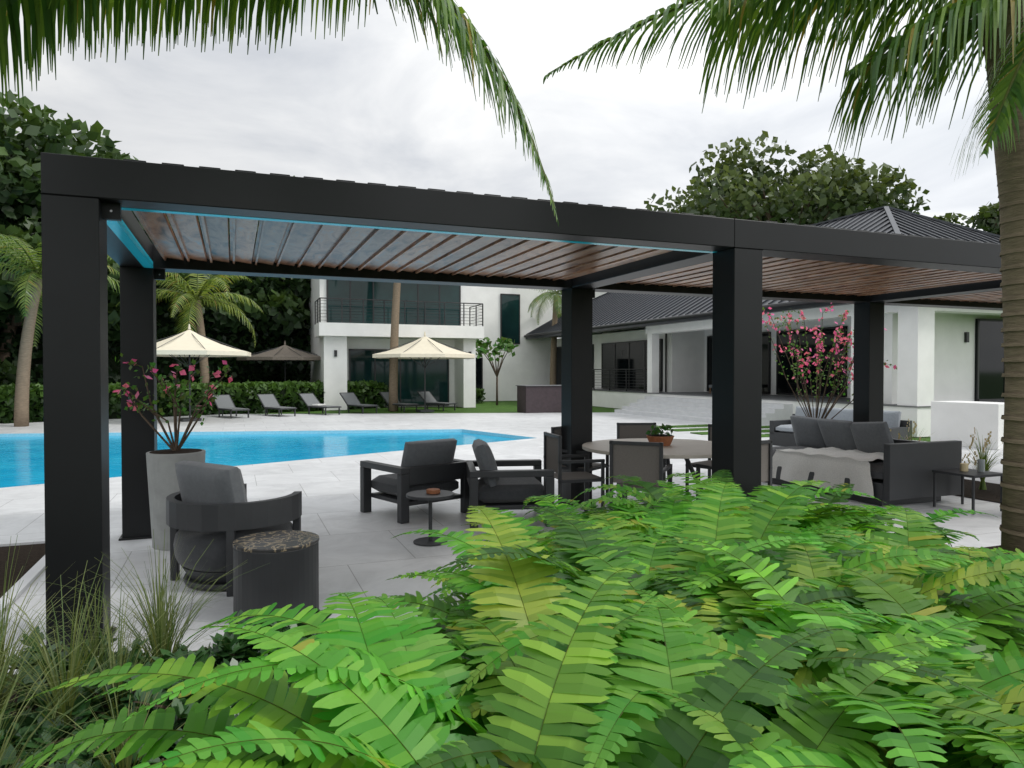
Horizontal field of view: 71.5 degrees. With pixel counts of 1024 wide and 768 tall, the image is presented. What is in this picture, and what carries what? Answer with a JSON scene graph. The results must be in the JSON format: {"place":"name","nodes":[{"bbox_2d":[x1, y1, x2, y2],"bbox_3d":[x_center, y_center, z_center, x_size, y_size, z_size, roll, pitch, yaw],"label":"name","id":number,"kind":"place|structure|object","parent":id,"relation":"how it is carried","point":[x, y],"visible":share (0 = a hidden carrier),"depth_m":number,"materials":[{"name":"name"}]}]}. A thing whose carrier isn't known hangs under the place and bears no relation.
{"place":"outdoors","nodes":[
{"label":"outdoors","id":0,"kind":"place"},
{"bbox_2d":[0,0,998,298],"label":"sky","id":1,"kind":"structure","parent":0,"point":[372,105],"materials":[{"name":"white"}]},
{"bbox_2d":[0,412,1002,673],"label":"patio floor","id":2,"kind":"structure","parent":0,"point":[368,552],"depth_m":8.58,"materials":[{"name":"grey tile"}]},
{"bbox_2d":[0,543,44,597],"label":"mulch bed","id":3,"kind":"object","parent":2,"relation":"on","point":[35,555],"depth_m":6.35,"materials":[{"name":"brown soil"}]},
{"bbox_2d":[0,539,44,615],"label":"bed kerb","id":4,"kind":"structure","parent":2,"relation":"on","point":[33,573],"depth_m":5.81,"materials":[{"name":"concrete"}]},
{"bbox_2d":[0,170,485,423],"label":"trees","id":5,"kind":"object","parent":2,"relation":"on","point":[248,385],"depth_m":31.68,"materials":[{"name":"green plant"}]},
{"bbox_2d":[0,429,533,438],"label":"pool shell","id":6,"kind":"object","parent":2,"relation":"in","point":[306,432],"visible":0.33,"depth_m":20.31,"materials":[{"name":"tile"}]},
{"bbox_2d":[0,432,520,487],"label":"pool water","id":7,"kind":"structure","parent":6,"relation":"in","point":[21,461],"depth_m":16.77,"materials":[{"name":"blue liquid"}]},
{"bbox_2d":[156,324,474,421],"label":"patio umbrellas","id":8,"kind":"object","parent":2,"relation":"on","point":[189,343],"visible":0.85,"depth_m":25.70,"materials":[{"name":"fabric"}]},
{"bbox_2d":[213,391,456,418],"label":"sun loungers","id":9,"kind":"object","parent":2,"relation":"on","point":[225,402],"visible":0.93,"depth_m":28.62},
{"bbox_2d":[232,488,453,625],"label":"side tables","id":10,"kind":"object","parent":2,"relation":"on","point":[287,573],"visible":0.95,"depth_m":4.78,"materials":[{"name":"stone"}]},
{"bbox_2d":[166,438,553,596],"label":"lounge chairs","id":11,"kind":"object","parent":2,"relation":"on","point":[207,504],"visible":0.94,"depth_m":5.78,"materials":[{"name":"grey fabric"}]},
{"bbox_2d":[146,434,673,550],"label":"planters","id":12,"kind":"object","parent":2,"relation":"on","point":[162,478],"visible":0.5,"depth_m":6.74,"materials":[{"name":"concrete"}]},
{"bbox_2d":[41,152,1002,652],"bbox_3d":[3.748,0.049,8.636,15.450,3.000,3.490,0,1,-21],"label":"pergola frame","id":13,"kind":"object","parent":2,"relation":"on","point":[81,240],"visible":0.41,"depth_m":5.75,"materials":[{"name":"black metal"}]},
{"bbox_2d":[107,207,714,267],"bbox_3d":[-0.960,-1.201,6.731,4.810,0.062,2.900,0,1,-21],"label":"led strip light","id":14,"kind":"object","parent":13,"relation":"attached to","point":[124,234],"visible":0.43,"depth_m":5.46,"materials":[{"name":"blue plastic"}]},
{"bbox_2d":[40,193,867,627],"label":"pergola joints","id":15,"kind":"object","parent":13,"relation":"attached to","point":[110,211],"visible":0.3,"depth_m":4.46,"materials":[{"name":"black metal"}]},
{"bbox_2d":[123,159,994,243],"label":"pergola louvre caps","id":16,"kind":"object","parent":13,"relation":"on","point":[522,197],"visible":0.08,"depth_m":5.36,"materials":[{"name":"black metal"}]},
{"bbox_2d":[133,211,1001,302],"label":"pergola louvres","id":17,"kind":"object","parent":13,"relation":"attached to","point":[300,244],"visible":0.49,"depth_m":7.16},
{"bbox_2d":[516,385,560,412],"bbox_3d":[1.603,0.612,30.000,2.700,1.130,1.100,0,1,-21],"label":"bar counter","id":18,"kind":"object","parent":2,"relation":"on","point":[538,398],"visible":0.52,"depth_m":29.36,"materials":[{"name":"brown stone"}]},
{"bbox_2d":[543,422,772,510],"bbox_3d":[1.679,1.064,8.663,2.514,0.990,2.910,0,1,10],"label":"dining set","id":19,"kind":"object","parent":2,"relation":"on","point":[630,450],"visible":0.63,"depth_m":8.03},
{"bbox_2d":[657,424,769,436],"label":"grass strips","id":20,"kind":"object","parent":2,"relation":"on","point":[704,429],"visible":0.2,"depth_m":20.51,"materials":[{"name":"green plant"}]},
{"bbox_2d":[769,406,911,446],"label":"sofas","id":21,"kind":"object","parent":2,"relation":"on","point":[781,433],"visible":0.32,"depth_m":15.43,"materials":[{"name":"grey fabric"}]},
{"bbox_2d":[766,415,961,505],"bbox_3d":[4.750,1.017,10.318,1.270,1.006,2.800,0,1,-21],"label":"outdoor sofa","id":22,"kind":"object","parent":2,"relation":"on","point":[901,473],"visible":0.75,"depth_m":9.16,"materials":[{"name":"grey fabric"}]},
{"bbox_2d":[772,447,883,497],"bbox_3d":[4.671,1.187,10.023,1.034,0.467,1.886,0,1,-21],"label":"throw blanket","id":23,"kind":"object","parent":22,"relation":"on","point":[833,466],"visible":0.89,"depth_m":9.79,"materials":[{"name":"beige fabric"}]},
{"bbox_2d":[932,459,1002,513],"bbox_3d":[5.635,1.237,8.789,0.550,0.620,0.550,0,1,-21],"label":"side table","id":24,"kind":"object","parent":2,"relation":"on","point":[963,470],"visible":0.88,"depth_m":8.72,"materials":[{"name":"grey metal"}]},
{"bbox_2d":[959,479,999,501],"bbox_3d":[6.466,1.500,10.785,1.500,0.001,5.700,0,1,-21],"label":"mulch bed","id":25,"kind":"object","parent":2,"relation":"on","point":[991,492],"depth_m":10.01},
{"bbox_2d":[112,305,896,450],"bbox_3d":[1.596,-0.245,9.726,12.244,2.366,2.281,-1,1,-37],"label":"bougainvillea","id":26,"kind":"object","parent":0,"point":[657,430],"depth_m":8.71,"materials":[{"name":"pink plant"}]},
{"bbox_2d":[244,401,930,441],"bbox_3d":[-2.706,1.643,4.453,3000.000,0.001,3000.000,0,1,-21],"label":"ground","id":27,"kind":"structure","parent":0,"point":[500,407],"depth_m":31.43,"materials":[{"name":"green plant"}]},
{"bbox_2d":[237,341,320,380],"bbox_3d":[-10.536,-0.441,33.018,4.206,3.130,4.001,0,1,-21],"label":"patio umbrella","id":28,"kind":"object","parent":27,"relation":"on","point":[284,352],"visible":0.88,"depth_m":32.04,"materials":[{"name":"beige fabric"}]},
{"bbox_2d":[14,277,557,426],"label":"palm trunks","id":29,"kind":"object","parent":27,"relation":"on","point":[21,405],"visible":0.64,"depth_m":22.17,"materials":[{"name":"brown plant"}]},
{"bbox_2d":[0,234,561,346],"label":"palm crowns","id":30,"kind":"object","parent":29,"relation":"on","point":[31,266],"visible":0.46,"depth_m":27.70,"materials":[{"name":"green plant"}]},
{"bbox_2d":[476,336,518,404],"bbox_3d":[-0.817,-0.739,35.841,2.467,3.626,2.559,0,1,-21],"label":"frangipani","id":31,"kind":"object","parent":27,"relation":"on","point":[509,347],"depth_m":35.75,"materials":[{"name":"green plant"}]},
{"bbox_2d":[0,134,997,363],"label":"tree trunks","id":32,"kind":"object","parent":27,"relation":"on","point":[13,326],"visible":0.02,"depth_m":27.96,"materials":[{"name":"brown plant"}]},
{"bbox_2d":[0,90,999,385],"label":"trees","id":33,"kind":"object","parent":32,"relation":"attached to","point":[836,188],"visible":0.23,"depth_m":45.05,"materials":[{"name":"green plant"}]},
{"bbox_2d":[6,545,1000,767],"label":"mulch bed","id":34,"kind":"object","parent":27,"relation":"on","point":[16,699],"depth_m":3.69,"materials":[{"name":"brown"}]},
{"bbox_2d":[0,607,341,767],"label":"shrub","id":35,"kind":"object","parent":34,"relation":"on","point":[242,649],"depth_m":2.99,"materials":[{"name":"green plant"}]},
{"bbox_2d":[0,419,1003,767],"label":"ornamental grasses","id":36,"kind":"object","parent":34,"relation":"on","point":[158,627],"visible":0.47,"depth_m":3.12,"materials":[{"name":"green plant"}]},
{"bbox_2d":[20,469,1023,767],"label":"fern bed","id":37,"kind":"object","parent":34,"relation":"on","point":[718,625],"visible":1,"depth_m":1.78,"materials":[{"name":"green plant"}]},
{"bbox_2d":[977,0,1023,632],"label":"palm trunk","id":38,"kind":"object","parent":34,"relation":"on","point":[1010,174],"visible":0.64,"depth_m":4.32,"materials":[{"name":"brown plant"}]},
{"bbox_2d":[0,0,1023,225],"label":"palm fronds","id":39,"kind":"object","parent":38,"relation":"attached to","point":[960,22],"visible":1,"depth_m":3.77,"materials":[{"name":"green plant"}]},
{"bbox_2d":[308,279,1004,436],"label":"house walls","id":40,"kind":"structure","parent":27,"relation":"on","point":[930,354],"depth_m":31.33,"materials":[{"name":"white paint"}]},
{"bbox_2d":[315,297,968,391],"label":"house railings","id":41,"kind":"object","parent":40,"relation":"attached to","point":[795,303],"visible":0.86,"depth_m":31.43,"materials":[{"name":"black metal"}]},
{"bbox_2d":[526,206,999,338],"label":"house roof","id":42,"kind":"structure","parent":40,"relation":"on","point":[611,308],"depth_m":28.07,"materials":[{"name":"grey metal"}]},
{"bbox_2d":[931,401,1003,449],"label":"wall","id":43,"kind":"structure","parent":27,"relation":"on","point":[956,420],"depth_m":15.98,"materials":[{"name":"paint"}]}
]}

